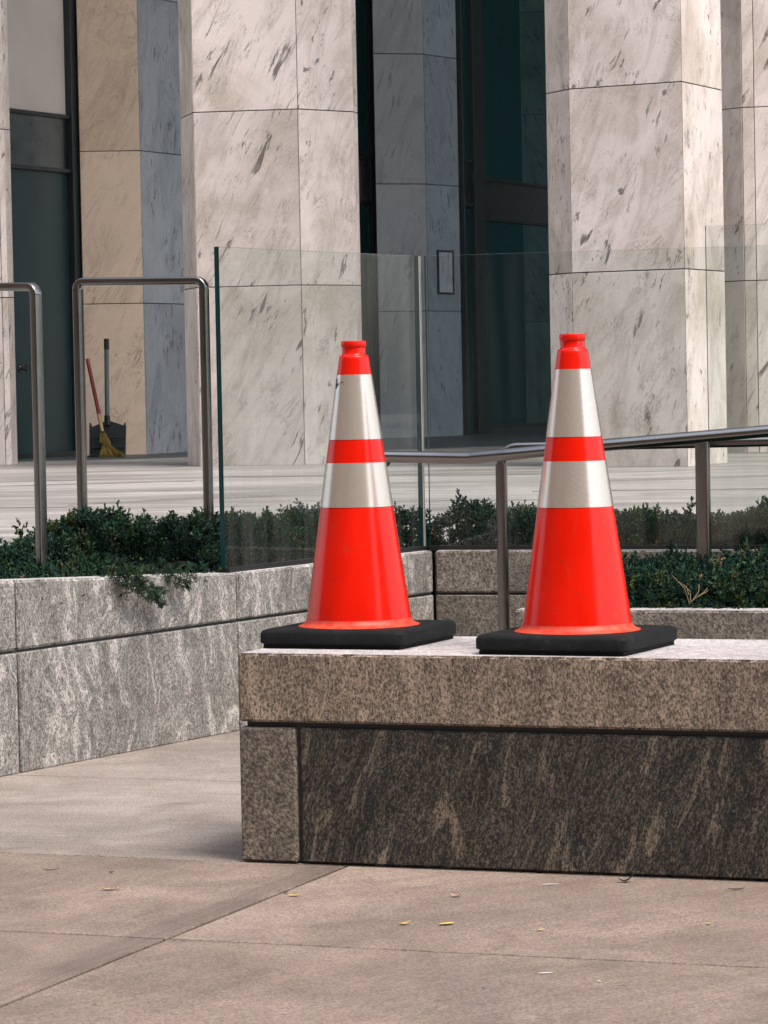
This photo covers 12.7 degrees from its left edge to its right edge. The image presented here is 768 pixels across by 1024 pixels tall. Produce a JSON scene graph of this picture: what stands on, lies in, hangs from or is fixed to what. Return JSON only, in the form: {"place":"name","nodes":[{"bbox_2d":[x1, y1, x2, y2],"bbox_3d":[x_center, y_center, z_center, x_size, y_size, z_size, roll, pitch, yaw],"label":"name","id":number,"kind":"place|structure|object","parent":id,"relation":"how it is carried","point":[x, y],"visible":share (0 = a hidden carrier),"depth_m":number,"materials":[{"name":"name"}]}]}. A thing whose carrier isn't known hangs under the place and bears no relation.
{"place":"outdoors","nodes":[
{"label":"outdoors","id":0,"kind":"place"},
{"bbox_2d":[0,853,343,1007],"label":"pavement dirty strip","id":1,"kind":"object","parent":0,"point":[69,919],"visible":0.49,"depth_m":7.09,"materials":[{"name":"grey concrete"}]},
{"bbox_2d":[18,426,546,460],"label":"entrance paving","id":2,"kind":"structure","parent":0,"point":[500,437],"depth_m":32.84,"materials":[{"name":"stone"}]},
{"bbox_2d":[86,358,124,456],"bbox_3d":[-2.430,-0.886,29.183,0.186,0.841,0.589,-3,3,-35],"label":"broom","id":3,"kind":"object","parent":2,"relation":"on","point":[108,449],"visible":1,"depth_m":29.16,"materials":[{"name":"red paint"}]},
{"bbox_2d":[88,339,125,456],"bbox_3d":[-2.354,-0.968,29.160,0.312,1.003,0.235,-1,2,0],"label":"dustpan","id":4,"kind":"object","parent":2,"relation":"on","point":[115,433],"visible":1,"depth_m":29.21,"materials":[{"name":"plastic"}]},
{"bbox_2d":[76,0,187,454],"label":"marble pillar","id":5,"kind":"structure","parent":2,"relation":"on","point":[130,137],"depth_m":29.85,"materials":[{"name":"beige stone"}]},
{"bbox_2d":[372,0,462,437],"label":"marble pillar","id":6,"kind":"structure","parent":2,"relation":"on","point":[416,127],"depth_m":35.77,"materials":[{"name":"grey stone"}]},
{"bbox_2d":[437,250,454,293],"bbox_3d":[0.650,-2.518,36.130,0.015,0.461,0.333,0,3,31],"label":"access panel","id":7,"kind":"object","parent":6,"relation":"attached to","point":[445,274],"visible":1,"depth_m":36.13,"materials":[{"name":"grey metal"}]},
{"bbox_2d":[0,866,767,1023],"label":"pavement","id":8,"kind":"structure","parent":0,"point":[342,946],"depth_m":6.33,"materials":[{"name":"grey concrete"}]},
{"bbox_2d":[0,446,767,553],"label":"terrace","id":9,"kind":"structure","parent":0,"point":[738,477],"depth_m":19.97,"materials":[{"name":"stone"}]},
{"bbox_2d":[0,0,17,464],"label":"marble pillar","id":10,"kind":"structure","parent":9,"relation":"on","point":[8,435],"depth_m":27.06,"materials":[{"name":"white stone"}]},
{"bbox_2d":[178,0,361,466],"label":"marble pillar","id":11,"kind":"structure","parent":9,"relation":"on","point":[269,125],"depth_m":25.19,"materials":[{"name":"white stone"}]},
{"bbox_2d":[7,0,550,458],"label":"office building","id":12,"kind":"structure","parent":9,"relation":"on","point":[503,188],"depth_m":36.93,"materials":[{"name":"metal"}]},
{"bbox_2d":[7,0,65,114],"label":"window","id":13,"kind":"structure","parent":12,"relation":"in","point":[35,28],"depth_m":29.27,"materials":[{"name":"grey glass"}]},
{"bbox_2d":[11,168,72,453],"bbox_3d":[-2.880,-1.701,29.123,0.273,2.395,1.317,0,2,25],"label":"door","id":14,"kind":"structure","parent":12,"relation":"in","point":[39,200],"depth_m":29.39,"materials":[{"name":"glass"}]},
{"bbox_2d":[9,0,86,458],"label":"window frame","id":15,"kind":"structure","parent":12,"relation":"in","point":[69,6],"depth_m":29.72,"materials":[{"name":"black metal"}]},
{"bbox_2d":[358,0,379,419],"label":"window frame","id":16,"kind":"structure","parent":12,"relation":"in","point":[368,24],"depth_m":35.91,"materials":[{"name":"black metal"}]},
{"bbox_2d":[462,0,467,158],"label":"window","id":17,"kind":"structure","parent":12,"relation":"in","point":[463,1],"depth_m":36.85,"materials":[{"name":"black glass"}]},
{"bbox_2d":[466,207,472,429],"bbox_3d":[0.883,-2.072,36.806,0.010,2.395,0.440,-1,2,15],"label":"window","id":18,"kind":"structure","parent":12,"relation":"in","point":[467,208],"depth_m":36.95,"materials":[{"name":"black glass"}]},
{"bbox_2d":[455,0,489,434],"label":"window frame","id":19,"kind":"structure","parent":12,"relation":"in","point":[473,8],"depth_m":37.00,"materials":[{"name":"black metal"}]},
{"bbox_2d":[482,0,547,185],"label":"window","id":20,"kind":"structure","parent":12,"relation":"in","point":[514,61],"depth_m":41.24,"materials":[{"name":"teal glass"}]},
{"bbox_2d":[485,177,547,428],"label":"window frame","id":21,"kind":"structure","parent":12,"relation":"in","point":[519,425],"depth_m":41.15,"materials":[{"name":"black metal"}]},
{"bbox_2d":[486,221,550,424],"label":"window","id":22,"kind":"structure","parent":12,"relation":"in","point":[518,289],"depth_m":41.32,"materials":[{"name":"teal glass"}]},
{"bbox_2d":[0,474,767,515],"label":"terrace joints","id":23,"kind":"object","parent":9,"relation":"on","point":[323,475],"visible":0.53,"depth_m":18.30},
{"bbox_2d":[544,0,726,466],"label":"marble pillar","id":24,"kind":"structure","parent":9,"relation":"on","point":[634,125],"depth_m":22.93,"materials":[{"name":"white stone"}]},
{"bbox_2d":[720,0,767,452],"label":"marble pillar","id":25,"kind":"structure","parent":9,"relation":"on","point":[744,54],"depth_m":26.31,"materials":[{"name":"white stone"}]},
{"bbox_2d":[0,730,767,881],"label":"pavement","id":26,"kind":"structure","parent":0,"point":[178,801],"depth_m":8.69,"materials":[{"name":"grey concrete"}]},
{"bbox_2d":[0,543,760,776],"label":"granite planter","id":27,"kind":"object","parent":26,"relation":"on","point":[93,673],"visible":0.59,"depth_m":10.10,"materials":[{"name":"grey stone"}]},
{"bbox_2d":[0,282,47,572],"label":"handrail","id":28,"kind":"object","parent":27,"relation":"on","point":[38,412],"visible":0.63,"depth_m":10.34,"materials":[{"name":"metal"}]},
{"bbox_2d":[0,525,242,609],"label":"juniper shrub","id":29,"kind":"object","parent":27,"relation":"on","point":[18,560],"visible":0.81,"depth_m":10.42,"materials":[{"name":"green plant"}]},
{"bbox_2d":[72,277,213,568],"bbox_3d":[-0.764,-0.263,10.922,0.537,0.970,0.100,0,2,20],"label":"handrail","id":30,"kind":"object","parent":27,"relation":"on","point":[79,284],"visible":0.67,"depth_m":10.88,"materials":[{"name":"metal"}]},
{"bbox_2d":[214,247,426,572],"bbox_3d":[-0.189,-0.340,11.127,0.041,1.002,1.322,0,3,28],"label":"glass guard","id":31,"kind":"object","parent":27,"relation":"on","point":[422,546],"visible":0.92,"depth_m":11.04,"materials":[{"name":"teal"}]},
{"bbox_2d":[9,488,767,572],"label":"juniper shrub","id":32,"kind":"object","parent":27,"relation":"on","point":[268,536],"visible":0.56,"depth_m":11.38,"materials":[{"name":"green plant"}]},
{"bbox_2d":[424,245,767,550],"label":"glass guard","id":33,"kind":"object","parent":27,"relation":"on","point":[529,547],"visible":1,"depth_m":11.63,"materials":[{"name":"teal"}]},
{"bbox_2d":[239,636,767,880],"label":"granite bench","id":34,"kind":"object","parent":26,"relation":"on","point":[458,752],"visible":0.99,"depth_m":7.42,"materials":[{"name":"grey stone"}]},
{"bbox_2d":[260,341,455,649],"bbox_3d":[-0.063,-0.045,7.845,0.352,0.690,0.352,0,2,22],"label":"traffic cone","id":35,"kind":"object","parent":34,"relation":"on","point":[358,598],"visible":1,"depth_m":7.77,"materials":[{"name":"orange plastic"}]},
{"bbox_2d":[476,334,676,656],"bbox_3d":[0.419,-0.044,7.551,0.353,0.693,0.353,0,2,24],"label":"traffic cone","id":36,"kind":"object","parent":34,"relation":"on","point":[577,602],"visible":1,"depth_m":7.48,"materials":[{"name":"orange plastic"}]},
{"bbox_2d":[495,437,767,630],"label":"handrail","id":37,"kind":"object","parent":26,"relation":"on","point":[502,546],"visible":0.39,"depth_m":10.69,"materials":[{"name":"metal"}]},
{"bbox_2d":[514,607,767,639],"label":"granite planter","id":38,"kind":"object","parent":26,"relation":"on","point":[722,623],"visible":0.12,"depth_m":9.83,"materials":[{"name":"stone"}]},
{"bbox_2d":[384,425,767,598],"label":"handrail","id":39,"kind":"object","parent":38,"relation":"on","point":[702,439],"visible":0.73,"depth_m":10.36,"materials":[{"name":"metal"}]},
{"bbox_2d":[620,535,767,608],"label":"juniper shrub","id":40,"kind":"object","parent":38,"relation":"on","point":[676,579],"visible":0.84,"depth_m":10.04,"materials":[{"name":"green plant"}]},
{"bbox_2d":[705,224,749,429],"bbox_3d":[1.664,-0.368,10.933,1.300,1.123,0.010,0,2,19],"label":"glass guard","id":41,"kind":"object","parent":38,"relation":"on","point":[706,317],"visible":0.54,"depth_m":11.14,"materials":[{"name":"teal"}]}
]}

